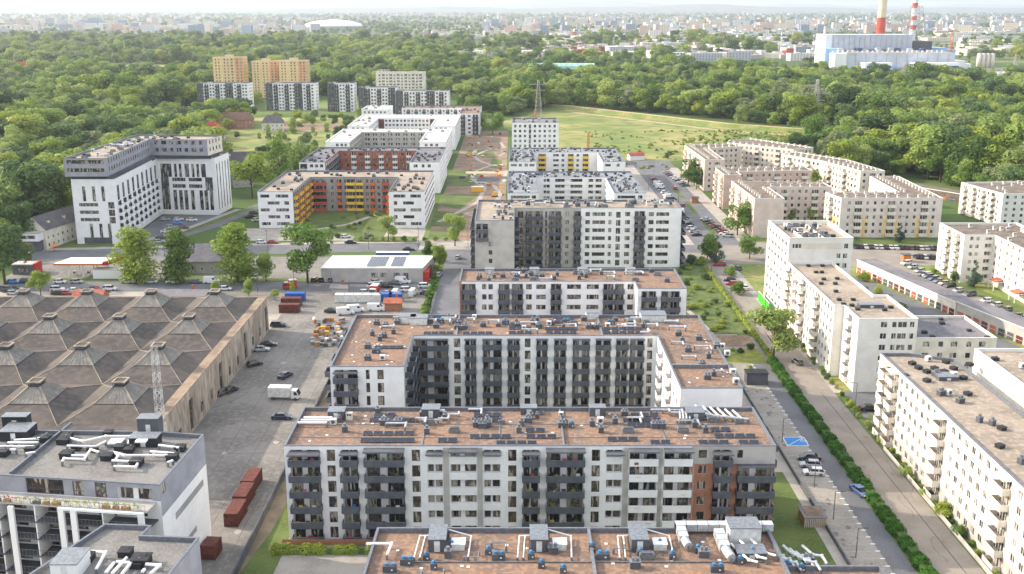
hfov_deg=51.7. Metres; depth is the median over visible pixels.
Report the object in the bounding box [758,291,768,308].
hoarding
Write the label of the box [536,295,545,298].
window
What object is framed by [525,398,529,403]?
window
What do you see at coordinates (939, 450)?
window
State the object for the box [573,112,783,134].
levee path
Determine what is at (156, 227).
hotel parking
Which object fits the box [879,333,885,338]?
window
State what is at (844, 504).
bay markings
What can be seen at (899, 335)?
window
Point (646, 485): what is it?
window
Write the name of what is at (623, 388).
window
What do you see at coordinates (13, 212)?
leafy tree
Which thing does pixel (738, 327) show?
green field
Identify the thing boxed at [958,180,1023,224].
apartment block
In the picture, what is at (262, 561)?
lawn
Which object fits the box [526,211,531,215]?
window
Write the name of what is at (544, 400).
window
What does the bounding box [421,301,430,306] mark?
bush
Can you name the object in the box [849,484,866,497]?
parked car
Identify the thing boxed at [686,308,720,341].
garden path
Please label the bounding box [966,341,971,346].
window
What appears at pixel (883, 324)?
window
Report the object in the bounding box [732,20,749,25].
city block
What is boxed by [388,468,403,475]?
window
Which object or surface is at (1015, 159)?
leafy tree
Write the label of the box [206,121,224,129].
house
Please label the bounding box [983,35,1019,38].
city block
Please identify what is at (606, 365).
window
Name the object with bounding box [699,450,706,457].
window
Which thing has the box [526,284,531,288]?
window
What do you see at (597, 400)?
window
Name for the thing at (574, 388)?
window
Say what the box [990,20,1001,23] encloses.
city block
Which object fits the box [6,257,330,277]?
forecourt
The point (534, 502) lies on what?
window
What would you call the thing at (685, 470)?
window
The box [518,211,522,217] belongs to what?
window
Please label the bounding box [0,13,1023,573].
ground
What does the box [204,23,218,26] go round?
city block
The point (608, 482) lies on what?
window
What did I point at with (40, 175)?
leafy tree
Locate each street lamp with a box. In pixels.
[833,491,844,518]
[855,527,868,557]
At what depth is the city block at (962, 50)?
2050.12 m
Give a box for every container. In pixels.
[200,536,222,559]
[223,498,247,526]
[232,482,255,506]
[240,467,262,490]
[279,303,300,312]
[281,296,301,305]
[285,291,305,300]
[335,293,344,302]
[345,293,353,302]
[353,293,362,302]
[363,293,371,302]
[371,293,380,302]
[380,292,391,301]
[388,292,401,297]
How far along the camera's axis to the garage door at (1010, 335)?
295.50 m
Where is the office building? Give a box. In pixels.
[673,52,684,60]
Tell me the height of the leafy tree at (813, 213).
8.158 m
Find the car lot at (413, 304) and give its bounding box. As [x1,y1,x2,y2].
[221,291,425,313]
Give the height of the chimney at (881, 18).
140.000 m
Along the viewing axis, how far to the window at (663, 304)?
283.28 m
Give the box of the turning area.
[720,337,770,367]
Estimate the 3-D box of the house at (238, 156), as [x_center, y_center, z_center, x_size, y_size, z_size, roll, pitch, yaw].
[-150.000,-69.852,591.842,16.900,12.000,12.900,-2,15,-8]
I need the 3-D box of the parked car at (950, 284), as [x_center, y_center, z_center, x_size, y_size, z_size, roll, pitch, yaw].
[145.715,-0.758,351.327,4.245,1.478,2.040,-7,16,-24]
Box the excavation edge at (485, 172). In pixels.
[466,171,506,172]
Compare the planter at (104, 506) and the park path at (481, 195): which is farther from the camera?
the park path at (481, 195)
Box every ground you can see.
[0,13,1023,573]
[243,228,425,240]
[733,264,1023,417]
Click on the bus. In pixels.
(392, 252)
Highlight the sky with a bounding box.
[0,0,1023,6]
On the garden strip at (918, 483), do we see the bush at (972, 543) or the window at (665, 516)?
the bush at (972, 543)
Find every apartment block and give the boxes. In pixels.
[0,412,211,573]
[29,523,201,573]
[63,134,231,243]
[257,169,434,227]
[284,404,777,538]
[299,146,446,192]
[324,309,742,406]
[325,129,451,164]
[347,114,460,149]
[361,105,392,114]
[363,517,790,573]
[376,69,425,89]
[402,105,481,134]
[459,267,686,314]
[470,197,686,267]
[507,170,645,199]
[509,146,625,170]
[682,143,742,190]
[712,165,811,208]
[727,137,813,166]
[728,180,831,237]
[764,220,853,309]
[781,151,884,191]
[781,262,918,391]
[781,544,886,573]
[823,175,942,237]
[872,353,1023,573]
[915,315,996,371]
[935,222,1023,302]
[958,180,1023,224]
[972,348,1023,412]
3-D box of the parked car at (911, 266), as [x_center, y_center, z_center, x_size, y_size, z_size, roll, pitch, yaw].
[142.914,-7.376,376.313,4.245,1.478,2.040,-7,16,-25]
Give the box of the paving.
[0,292,794,573]
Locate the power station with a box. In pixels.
[814,34,970,69]
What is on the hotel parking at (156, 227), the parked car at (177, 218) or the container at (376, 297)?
the parked car at (177, 218)
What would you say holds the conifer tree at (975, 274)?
on the ground at (242, 199)
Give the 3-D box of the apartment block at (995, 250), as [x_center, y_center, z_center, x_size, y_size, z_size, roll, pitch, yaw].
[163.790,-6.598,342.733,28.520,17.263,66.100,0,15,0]
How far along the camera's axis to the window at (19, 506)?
164.81 m
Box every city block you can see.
[34,18,45,22]
[45,18,54,23]
[72,18,85,21]
[88,18,100,24]
[152,17,157,24]
[162,25,177,28]
[167,19,173,23]
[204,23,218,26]
[234,19,243,24]
[242,22,257,25]
[473,50,497,53]
[501,17,507,24]
[521,50,544,53]
[564,19,572,23]
[572,31,590,33]
[575,18,585,23]
[584,45,598,49]
[605,45,634,51]
[640,18,650,24]
[644,42,675,45]
[649,29,660,35]
[649,42,683,44]
[653,38,700,41]
[659,24,668,34]
[660,22,673,25]
[685,52,721,60]
[687,19,696,22]
[689,22,703,27]
[703,23,712,27]
[709,20,719,24]
[713,48,733,50]
[718,28,734,29]
[727,31,762,33]
[727,50,750,60]
[730,29,767,30]
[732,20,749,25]
[735,26,744,29]
[750,33,775,35]
[754,24,772,29]
[758,22,776,24]
[773,23,792,29]
[777,44,793,48]
[781,31,793,34]
[786,52,808,60]
[793,43,814,47]
[794,45,814,52]
[806,48,814,52]
[808,52,814,60]
[918,37,950,41]
[936,33,979,35]
[939,34,985,35]
[953,35,983,41]
[955,48,992,55]
[956,41,983,45]
[957,43,987,47]
[958,37,994,41]
[965,46,1012,47]
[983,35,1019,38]
[985,31,1013,34]
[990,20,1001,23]
[990,47,1009,55]
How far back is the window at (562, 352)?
243.07 m
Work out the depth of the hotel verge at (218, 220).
458.87 m
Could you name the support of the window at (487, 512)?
in the apartment block at (465, 466)
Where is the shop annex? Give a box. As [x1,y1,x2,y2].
[16,231,43,250]
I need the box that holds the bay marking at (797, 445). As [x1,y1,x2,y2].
[783,437,808,445]
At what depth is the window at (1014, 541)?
168.37 m
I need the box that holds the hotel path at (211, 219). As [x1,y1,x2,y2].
[146,209,240,240]
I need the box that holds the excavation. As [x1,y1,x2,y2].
[477,176,506,180]
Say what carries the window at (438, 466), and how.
in the apartment block at (465, 466)
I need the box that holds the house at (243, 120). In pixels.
[219,112,253,128]
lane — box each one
[0,282,418,290]
[431,252,470,314]
[850,275,1020,347]
[890,263,1014,312]
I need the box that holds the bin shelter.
[744,369,768,384]
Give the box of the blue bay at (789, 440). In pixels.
[783,437,807,444]
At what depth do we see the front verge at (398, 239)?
423.31 m
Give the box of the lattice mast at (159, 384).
[150,346,166,431]
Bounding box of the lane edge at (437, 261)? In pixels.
[421,260,441,313]
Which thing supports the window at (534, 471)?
in the apartment block at (465, 466)
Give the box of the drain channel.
[821,393,966,573]
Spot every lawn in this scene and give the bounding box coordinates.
[53,239,113,247]
[240,504,288,573]
[301,211,388,235]
[428,230,453,239]
[430,211,464,226]
[438,194,479,208]
[445,170,483,185]
[464,150,495,157]
[488,158,501,168]
[866,414,874,422]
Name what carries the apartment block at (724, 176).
on the ground at (242, 199)
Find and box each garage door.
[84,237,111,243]
[905,288,909,295]
[911,291,915,298]
[917,294,921,301]
[923,296,927,303]
[929,299,934,306]
[936,302,940,309]
[942,305,947,312]
[949,307,953,314]
[981,321,987,329]
[989,324,995,332]
[998,328,1004,336]
[1006,331,1013,340]
[1015,335,1022,344]
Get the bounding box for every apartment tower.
[196,82,253,108]
[265,82,319,109]
[327,82,356,111]
[358,86,398,112]
[395,89,449,113]
[512,117,558,147]
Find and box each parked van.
[203,276,219,283]
[336,306,354,315]
[347,304,364,311]
[367,303,384,310]
[395,276,411,283]
[408,287,417,296]
[655,183,665,187]
[666,196,676,200]
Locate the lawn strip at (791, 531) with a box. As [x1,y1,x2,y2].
[771,472,835,564]
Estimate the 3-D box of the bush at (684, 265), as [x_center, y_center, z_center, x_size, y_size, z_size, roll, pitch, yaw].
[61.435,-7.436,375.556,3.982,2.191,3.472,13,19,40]
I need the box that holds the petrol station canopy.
[53,256,121,276]
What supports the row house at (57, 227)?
on the ground at (242, 199)
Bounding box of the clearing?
[225,117,358,168]
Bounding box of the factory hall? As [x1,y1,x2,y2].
[0,288,268,432]
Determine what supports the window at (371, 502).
in the apartment block at (465, 466)
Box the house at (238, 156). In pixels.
[229,151,256,174]
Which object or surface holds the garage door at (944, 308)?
in the garage row at (936, 296)
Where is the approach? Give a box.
[419,241,470,248]
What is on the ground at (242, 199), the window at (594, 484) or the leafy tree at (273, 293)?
the leafy tree at (273, 293)
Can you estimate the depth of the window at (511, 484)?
182.63 m
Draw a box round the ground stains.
[213,300,947,564]
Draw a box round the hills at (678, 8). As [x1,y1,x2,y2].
[0,4,1023,12]
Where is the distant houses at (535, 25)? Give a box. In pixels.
[0,11,1023,58]
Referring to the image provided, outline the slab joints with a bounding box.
[204,295,359,573]
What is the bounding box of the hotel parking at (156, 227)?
[142,215,217,242]
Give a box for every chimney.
[876,0,886,33]
[909,0,917,40]
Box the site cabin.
[471,186,483,191]
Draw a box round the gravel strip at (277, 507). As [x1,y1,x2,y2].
[238,390,331,573]
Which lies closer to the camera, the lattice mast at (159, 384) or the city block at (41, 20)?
the lattice mast at (159, 384)
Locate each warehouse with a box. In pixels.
[171,243,230,272]
[321,255,434,281]
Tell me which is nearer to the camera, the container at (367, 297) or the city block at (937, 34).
the container at (367, 297)
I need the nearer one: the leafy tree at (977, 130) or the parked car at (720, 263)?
the parked car at (720, 263)
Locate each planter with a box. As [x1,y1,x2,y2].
[3,494,11,501]
[12,496,21,502]
[22,496,30,503]
[32,496,40,503]
[43,497,49,504]
[51,498,60,505]
[61,499,70,505]
[72,499,79,506]
[82,501,89,507]
[92,499,99,507]
[101,501,109,508]
[112,501,119,509]
[121,502,130,509]
[132,503,139,510]
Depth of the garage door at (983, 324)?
305.41 m
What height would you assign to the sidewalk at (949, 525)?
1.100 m
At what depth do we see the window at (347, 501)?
183.98 m
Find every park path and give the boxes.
[436,178,486,221]
[464,142,505,215]
[472,148,504,155]
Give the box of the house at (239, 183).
[231,174,253,187]
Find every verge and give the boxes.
[0,278,317,281]
[147,207,255,242]
[185,274,224,277]
[352,236,417,241]
[672,188,684,197]
[683,201,697,212]
[701,221,716,233]
[853,238,937,244]
[930,268,1023,313]
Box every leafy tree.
[0,151,19,166]
[0,159,66,217]
[0,177,21,215]
[0,200,36,242]
[0,217,8,222]
[20,172,67,213]
[26,158,63,200]
[36,151,73,164]
[43,149,67,156]
[55,163,72,206]
[63,187,72,197]
[106,225,162,283]
[158,226,195,284]
[210,222,258,284]
[229,152,276,197]
[241,278,253,294]
[269,289,278,296]
[280,140,308,170]
[289,281,294,291]
[377,216,397,241]
[421,240,432,254]
[430,245,447,266]
[443,213,466,245]
[480,113,488,130]
[484,111,504,134]
[680,158,698,183]
[688,166,702,188]
[698,234,719,259]
[722,201,751,234]
[738,235,764,258]
[744,305,801,358]
[787,208,795,219]
[807,206,822,219]
[811,169,821,181]
[907,124,954,179]
[922,137,956,182]
[925,120,975,181]
[942,151,961,186]
[949,271,958,281]
[950,133,999,175]
[951,139,996,166]
[951,155,985,183]
[956,124,993,155]
[957,163,981,182]
[972,172,995,181]
[975,144,1023,173]
[982,163,1013,180]
[994,133,1011,147]
[998,163,1023,180]
[1000,147,1023,173]
[1001,120,1023,148]
[1007,131,1023,148]
[1007,136,1023,150]
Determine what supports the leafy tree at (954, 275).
on the ground at (242, 199)
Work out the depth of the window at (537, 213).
374.01 m
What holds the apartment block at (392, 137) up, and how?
on the ground at (242, 199)
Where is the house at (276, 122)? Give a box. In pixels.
[261,115,283,131]
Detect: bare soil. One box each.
[261,124,342,130]
[430,131,507,240]
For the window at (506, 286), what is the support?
in the apartment block at (553, 291)
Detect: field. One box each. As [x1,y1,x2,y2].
[118,64,171,67]
[677,267,751,335]
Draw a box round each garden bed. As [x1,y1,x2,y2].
[717,336,753,345]
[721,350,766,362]
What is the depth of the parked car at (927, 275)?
362.73 m
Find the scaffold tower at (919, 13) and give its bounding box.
[902,6,926,40]
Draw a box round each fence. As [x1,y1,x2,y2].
[231,377,329,573]
[282,539,372,544]
[727,361,850,564]
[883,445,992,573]
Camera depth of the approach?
414.39 m
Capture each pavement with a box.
[13,241,420,250]
[727,264,840,392]
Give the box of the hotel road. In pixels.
[148,204,257,245]
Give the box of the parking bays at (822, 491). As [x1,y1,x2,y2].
[729,363,892,573]
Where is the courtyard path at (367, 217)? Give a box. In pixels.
[318,213,380,229]
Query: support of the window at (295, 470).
in the apartment block at (465, 466)
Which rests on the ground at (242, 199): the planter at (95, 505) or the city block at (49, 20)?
the city block at (49, 20)
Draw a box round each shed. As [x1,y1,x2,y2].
[71,286,110,295]
[93,267,122,278]
[157,285,209,295]
[329,280,347,295]
[383,293,403,310]
[627,150,644,159]
[797,506,827,527]
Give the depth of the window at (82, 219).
413.08 m
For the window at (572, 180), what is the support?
in the apartment block at (581, 185)
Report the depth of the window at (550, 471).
182.50 m
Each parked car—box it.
[0,286,16,292]
[6,278,18,283]
[6,290,17,294]
[12,285,23,289]
[19,278,29,283]
[49,285,64,290]
[50,290,63,294]
[53,278,66,283]
[60,290,71,294]
[69,278,83,283]
[102,285,117,290]
[120,279,135,283]
[143,278,157,283]
[153,239,164,242]
[155,234,165,238]
[165,278,180,283]
[173,217,183,220]
[179,225,189,228]
[186,217,197,220]
[188,278,202,283]
[218,388,225,396]
[219,285,231,290]
[224,385,238,393]
[244,214,255,217]
[246,359,262,366]
[252,345,269,351]
[256,239,265,243]
[259,340,277,346]
[266,239,278,243]
[270,320,286,326]
[271,412,292,419]
[277,371,292,378]
[310,277,318,281]
[324,307,335,312]
[340,234,350,237]
[344,239,356,243]
[359,289,368,292]
[364,234,373,238]
[370,278,383,282]
[380,283,393,287]
[388,279,402,284]
[400,286,409,291]
[403,246,414,250]
[418,282,430,287]
[686,225,695,228]
[688,228,698,232]
[690,232,701,235]
[713,261,725,265]
[716,228,727,232]
[722,233,733,237]
[723,276,735,281]
[725,280,735,284]
[734,265,741,270]
[791,358,803,365]
[797,452,821,460]
[799,458,821,467]
[802,466,824,476]
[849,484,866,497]
[853,243,858,248]
[858,403,874,411]
[900,259,912,264]
[907,264,918,268]
[913,254,919,258]
[914,267,925,272]
[922,273,933,277]
[927,275,938,280]
[932,277,945,282]
[938,280,950,285]
[944,282,956,287]
[953,287,964,292]
[962,290,976,296]
[980,297,993,302]
[991,301,1003,306]
[1001,306,1013,310]
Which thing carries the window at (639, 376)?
in the apartment block at (653, 358)
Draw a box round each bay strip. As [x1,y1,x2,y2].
[625,165,693,244]
[669,168,756,244]
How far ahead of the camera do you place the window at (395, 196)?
441.87 m
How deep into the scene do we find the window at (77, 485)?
162.64 m
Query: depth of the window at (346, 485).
183.24 m
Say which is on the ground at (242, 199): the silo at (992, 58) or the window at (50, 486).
the silo at (992, 58)
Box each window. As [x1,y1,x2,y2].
[12,504,26,507]
[16,522,28,524]
[26,478,63,493]
[48,507,56,510]
[66,160,103,163]
[67,168,103,171]
[73,481,83,495]
[79,203,97,205]
[80,211,98,213]
[81,218,99,220]
[95,482,106,496]
[108,202,114,208]
[109,210,114,215]
[110,217,115,222]
[121,487,133,497]
[138,488,151,498]
[160,164,170,169]
[161,170,171,176]
[161,177,168,182]
[161,183,169,189]
[162,190,169,195]
[163,196,170,202]
[163,203,170,208]
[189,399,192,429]
[201,164,205,170]
[205,177,212,183]
[206,184,212,189]
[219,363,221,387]
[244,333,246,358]
[268,201,279,204]
[268,215,279,217]
[276,195,287,197]
[276,208,288,210]
[277,222,289,224]
[291,450,301,459]
[292,468,302,475]
[293,483,302,491]
[294,499,303,506]
[295,514,304,521]
[296,529,305,536]
[300,164,306,168]
[307,450,319,459]
[308,466,319,475]
[309,482,320,491]
[310,496,321,506]
[310,514,322,521]
[311,179,325,182]
[311,528,322,536]
[312,186,325,188]
[312,192,326,194]
[312,199,326,201]
[313,205,326,207]
[327,450,334,460]
[327,465,335,475]
[328,481,336,491]
[329,496,336,506]
[330,512,337,521]
[330,527,338,536]
[336,370,343,377]
[336,384,343,390]
[337,397,344,403]
[343,450,348,459]
[344,468,349,475]
[344,483,349,491]
[345,499,350,506]
[346,179,354,182]
[346,514,351,521]
[346,529,351,535]
[348,370,356,377]
[348,383,357,390]
[349,397,357,403]
[350,450,356,459]
[351,467,357,475]
[351,483,358,491]
[352,499,358,506]
[353,513,359,521]
[353,529,360,536]
[366,370,369,378]
[366,383,369,391]
[367,396,370,404]
[367,454,379,459]
[367,468,379,475]
[368,483,380,491]
[368,499,380,506]
[369,514,381,521]
[370,529,375,536]
[377,370,383,378]
[378,383,383,391]
[378,396,384,404]
[387,454,403,459]
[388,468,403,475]
[388,483,403,491]
[389,499,404,506]
[389,514,404,521]
[393,195,404,197]
[394,208,405,210]
[394,222,405,224]
[403,201,413,204]
[404,215,413,217]
[410,195,420,197]
[411,208,420,210]
[411,222,421,224]
[412,450,419,460]
[412,465,419,475]
[413,481,420,491]
[413,496,420,506]
[413,512,420,521]
[416,341,426,345]
[417,351,426,357]
[419,363,427,369]
[419,375,427,381]
[419,387,427,393]
[419,399,427,405]
[428,464,433,470]
[429,480,433,485]
[429,495,433,501]
[429,510,434,516]
[434,341,447,345]
[434,351,447,357]
[434,363,447,369]
[434,375,447,381]
[435,387,447,393]
[435,399,448,405]
[436,464,441,470]
[436,480,442,485]
[436,495,442,501]
[437,510,442,516]
[452,464,459,470]
[452,480,460,485]
[452,495,460,501]
[452,510,460,516]
[454,338,459,346]
[454,351,459,358]
[454,363,460,370]
[454,374,460,382]
[455,386,460,394]
[455,398,460,405]
[462,284,466,289]
[462,294,466,299]
[465,464,475,470]
[465,480,475,485]
[465,495,475,501]
[466,510,475,516]
[469,284,474,289]
[469,294,474,299]
[471,350,475,356]
[471,362,475,368]
[471,374,475,380]
[471,386,475,392]
[471,398,475,404]
[483,350,489,356]
[483,362,489,368]
[484,374,489,380]
[484,386,489,392]
[484,398,489,404]
[485,464,490,470]
[485,480,490,485]
[485,495,490,501]
[485,510,490,516]
[493,341,500,344]
[493,350,500,356]
[493,362,500,368]
[493,374,500,380]
[493,464,499,470]
[493,480,499,485]
[493,495,499,501]
[493,510,499,516]
[494,386,500,392]
[494,398,500,404]
[504,284,508,289]
[504,294,508,299]
[508,350,512,356]
[508,362,512,368]
[508,374,512,380]
[508,386,512,392]
[508,398,512,404]
[508,450,515,460]
[508,465,515,475]
[508,481,515,491]
[508,496,515,506]
[508,512,515,521]
[511,196,529,197]
[514,350,518,356]
[514,362,518,368]
[514,374,518,380]
[514,386,518,392]
[514,398,518,404]
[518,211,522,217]
[524,450,529,459]
[524,468,529,475]
[524,483,528,491]
[524,499,528,506]
[524,514,528,521]
[525,338,529,346]
[525,351,529,358]
[525,363,529,370]
[525,374,529,382]
[525,386,529,394]
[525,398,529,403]
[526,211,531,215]
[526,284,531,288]
[526,294,531,298]
[526,304,531,309]
[531,450,537,459]
[531,468,537,475]
[531,483,537,491]
[531,499,537,506]
[531,514,537,521]
[535,211,541,215]
[536,284,545,288]
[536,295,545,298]
[536,305,545,308]
[542,350,546,356]
[542,362,546,368]
[542,374,546,380]
[542,386,546,392]
[542,398,546,404]
[547,454,559,459]
[547,468,559,475]
[547,483,559,491]
[547,499,559,506]
[547,514,559,521]
[554,362,558,368]
[554,374,558,380]
[554,386,558,392]
[555,179,564,181]
[556,284,560,289]
[560,350,564,356]
[560,362,564,368]
[560,374,564,380]
[560,386,564,392]
[560,398,564,404]
[566,514,581,521]
[567,284,580,288]
[567,295,580,298]
[567,305,580,308]
[567,454,582,459]
[567,468,582,475]
[567,483,581,491]
[567,499,581,506]
[570,196,581,198]
[571,179,581,181]
[571,185,581,187]
[572,386,577,392]
[572,398,577,404]
[573,350,578,356]
[573,362,578,368]
[573,374,577,380]
[581,374,587,380]
[581,386,587,392]
[581,398,587,404]
[582,350,588,356]
[582,362,588,368]
[586,305,597,308]
[587,284,598,288]
[587,295,598,298]
[591,481,598,491]
[591,496,598,506]
[591,512,598,521]
[592,220,604,223]
[592,228,604,231]
[592,236,604,239]
[592,244,604,247]
[592,252,603,255]
[592,260,603,263]
[592,450,599,460]
[592,465,599,475]
[593,212,604,215]
[595,374,600,380]
[595,386,599,392]
[595,398,599,403]
[596,350,600,356]
[596,362,600,368]
[602,386,608,392]
[602,398,608,404]
[603,350,609,356]
[603,362,609,368]
[603,374,608,380]
[606,480,611,485]
[606,495,611,501]
[606,510,610,516]
[607,464,612,470]
[608,284,612,289]
[613,495,619,501]
[613,510,619,516]
[614,464,620,470]
[614,480,620,485]
[615,244,619,249]
[615,386,619,392]
[616,212,620,217]
[616,350,620,356]
[618,196,634,197]
[620,398,625,404]
[621,362,626,368]
[621,374,625,380]
[621,386,625,392]
[622,350,626,356]
[627,294,632,298]
[627,304,632,309]
[628,513,637,520]
[629,374,633,380]
[629,386,633,392]
[629,398,633,404]
[629,482,638,489]
[629,498,637,505]
[630,350,634,356]
[630,362,634,368]
[630,454,639,458]
[630,467,638,474]
[636,374,641,380]
[636,386,641,392]
[636,398,640,404]
[637,350,642,356]
[637,362,642,368]
[641,302,645,307]
[642,291,646,296]
[642,513,653,520]
[643,482,654,489]
[643,498,653,505]
[644,454,655,458]
[644,467,655,474]
[645,398,649,405]
[646,363,651,370]
[646,374,650,382]
[646,386,650,394]
[647,338,652,346]
[647,351,651,358]
[649,291,654,296]
[649,302,654,307]
[655,244,667,247]
[655,252,667,255]
[655,260,666,263]
[656,212,668,215]
[656,220,668,223]
[656,228,668,231]
[656,236,667,239]
[661,291,667,296]
[661,302,667,307]
[662,513,671,520]
[663,482,672,489]
[663,498,671,505]
[664,467,673,474]
[665,453,673,458]
[670,302,678,307]
[671,291,678,296]
[676,513,686,520]
[677,482,688,489]
[677,498,687,505]
[678,467,688,474]
[679,454,689,458]
[696,497,704,503]
[696,512,703,518]
[697,481,704,488]
[698,466,705,472]
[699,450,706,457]
[711,512,716,520]
[712,482,717,491]
[712,497,717,506]
[713,467,718,475]
[714,450,719,459]
[718,514,725,520]
[719,499,726,506]
[720,483,727,491]
[721,468,727,475]
[722,450,728,459]
[734,512,745,516]
[735,496,746,506]
[736,481,747,491]
[737,450,742,457]
[737,467,748,475]
[753,514,767,520]
[754,499,768,506]
[755,483,769,491]
[756,468,770,475]
[792,244,800,247]
[853,222,860,225]
[854,208,861,211]
[878,345,884,349]
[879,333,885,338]
[880,322,886,327]
[886,222,893,225]
[887,208,894,211]
[887,436,892,441]
[888,201,895,204]
[888,423,893,429]
[889,411,894,417]
[890,399,895,404]
[891,333,895,338]
[892,322,896,327]
[892,386,897,392]
[893,375,898,380]
[896,345,904,349]
[897,333,905,338]
[898,322,906,327]
[919,222,926,225]
[921,201,928,204]
[922,341,929,346]
[931,488,938,494]
[933,474,939,480]
[934,460,941,467]
[936,447,942,453]
[937,433,944,439]
[938,341,943,346]
[939,420,946,426]
[949,353,956,357]
[950,341,957,346]
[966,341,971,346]
[977,467,980,476]
[978,341,985,346]
[984,474,988,484]
[986,459,990,469]
[991,557,1001,565]
[993,542,1003,550]
[995,526,1005,535]
[997,511,1007,519]
[999,495,1009,504]
[1001,481,1011,488]
[1010,553,1013,563]
[1012,538,1016,548]
[1014,522,1018,532]
[1016,506,1020,516]
[1018,490,1022,500]
[1018,562,1022,572]
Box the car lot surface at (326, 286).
[311,283,427,290]
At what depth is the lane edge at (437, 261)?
367.89 m
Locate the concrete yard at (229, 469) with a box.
[192,314,362,573]
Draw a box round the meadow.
[502,109,803,160]
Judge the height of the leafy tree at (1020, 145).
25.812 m
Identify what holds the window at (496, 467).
in the apartment block at (465, 466)
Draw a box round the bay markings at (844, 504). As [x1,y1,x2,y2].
[751,364,894,573]
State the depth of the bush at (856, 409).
242.36 m
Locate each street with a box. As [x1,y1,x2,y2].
[9,243,701,259]
[625,160,738,244]
[704,264,984,573]
[752,363,917,573]
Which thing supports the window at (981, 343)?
in the apartment block at (959, 338)
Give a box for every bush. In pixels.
[419,306,430,312]
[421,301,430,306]
[424,289,433,295]
[433,265,441,269]
[681,263,689,268]
[683,280,689,284]
[685,254,697,263]
[686,302,698,308]
[691,283,703,289]
[694,256,707,264]
[700,273,708,279]
[700,302,710,306]
[711,298,718,302]
[713,324,722,328]
[722,300,734,305]
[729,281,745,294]
[746,343,754,348]
[823,372,830,379]
[845,400,854,406]
[852,406,860,411]
[856,272,870,280]
[856,412,862,417]
[867,423,874,429]
[873,286,883,293]
[897,465,913,475]
[918,488,925,494]
[950,524,967,536]
[966,539,974,545]
[973,549,984,556]
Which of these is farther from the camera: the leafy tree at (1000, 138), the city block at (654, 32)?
the city block at (654, 32)
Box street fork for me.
[682,245,765,263]
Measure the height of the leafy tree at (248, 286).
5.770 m
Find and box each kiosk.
[11,260,42,274]
[690,196,699,202]
[900,253,912,260]
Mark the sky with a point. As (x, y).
(925, 3)
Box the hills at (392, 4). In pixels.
[0,0,1023,8]
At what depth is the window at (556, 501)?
183.98 m
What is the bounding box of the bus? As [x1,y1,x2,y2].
[376,251,408,254]
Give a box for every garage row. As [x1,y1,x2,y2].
[856,259,973,314]
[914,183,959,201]
[956,300,1023,344]
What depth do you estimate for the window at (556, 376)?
244.56 m
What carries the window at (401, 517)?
in the apartment block at (465, 466)
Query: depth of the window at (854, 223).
425.78 m
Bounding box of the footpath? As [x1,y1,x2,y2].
[742,392,846,564]
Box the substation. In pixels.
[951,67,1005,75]
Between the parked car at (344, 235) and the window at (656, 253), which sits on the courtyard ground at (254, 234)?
the parked car at (344, 235)
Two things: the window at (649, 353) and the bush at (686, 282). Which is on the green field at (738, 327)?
the bush at (686, 282)
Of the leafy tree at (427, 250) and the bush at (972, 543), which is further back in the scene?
the leafy tree at (427, 250)
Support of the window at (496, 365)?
in the apartment block at (653, 358)
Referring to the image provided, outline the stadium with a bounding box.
[305,20,362,29]
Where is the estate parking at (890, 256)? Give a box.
[756,242,936,265]
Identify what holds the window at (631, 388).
in the apartment block at (653, 358)
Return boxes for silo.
[976,53,981,68]
[981,53,985,68]
[985,53,990,67]
[989,53,994,69]
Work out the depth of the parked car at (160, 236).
424.54 m
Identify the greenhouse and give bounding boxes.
[527,63,593,70]
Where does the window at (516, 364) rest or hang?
in the apartment block at (653, 358)
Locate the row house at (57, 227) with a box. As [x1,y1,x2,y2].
[24,205,76,248]
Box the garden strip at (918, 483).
[893,456,981,558]
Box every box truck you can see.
[267,384,300,399]
[282,278,296,289]
[369,283,379,292]
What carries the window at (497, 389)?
in the apartment block at (653, 358)
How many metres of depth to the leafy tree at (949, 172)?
548.29 m
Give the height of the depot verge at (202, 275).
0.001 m
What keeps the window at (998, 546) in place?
in the apartment block at (951, 430)
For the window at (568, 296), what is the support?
in the apartment block at (553, 291)
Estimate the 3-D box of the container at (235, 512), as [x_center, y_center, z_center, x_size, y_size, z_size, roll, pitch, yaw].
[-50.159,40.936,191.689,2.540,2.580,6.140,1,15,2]
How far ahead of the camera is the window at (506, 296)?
290.74 m
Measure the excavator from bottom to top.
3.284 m
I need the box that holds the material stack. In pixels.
[310,317,347,346]
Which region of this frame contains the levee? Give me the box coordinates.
[532,104,804,132]
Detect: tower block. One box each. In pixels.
[212,54,248,81]
[251,58,279,97]
[278,58,309,81]
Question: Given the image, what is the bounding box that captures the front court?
[843,391,875,423]
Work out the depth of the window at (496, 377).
244.56 m
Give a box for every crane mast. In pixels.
[587,133,589,146]
[950,30,953,51]
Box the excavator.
[492,190,503,196]
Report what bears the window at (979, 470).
in the apartment block at (951, 430)
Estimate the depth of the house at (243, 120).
810.10 m
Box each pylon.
[529,80,545,117]
[804,79,826,119]
[897,64,910,74]
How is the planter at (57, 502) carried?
attached to the apartment block at (153, 471)
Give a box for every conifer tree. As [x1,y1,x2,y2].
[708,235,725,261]
[893,224,905,242]
[965,262,983,287]
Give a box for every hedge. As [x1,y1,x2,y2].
[270,542,370,555]
[423,282,434,314]
[704,265,774,358]
[767,356,940,573]
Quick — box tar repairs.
[209,297,947,561]

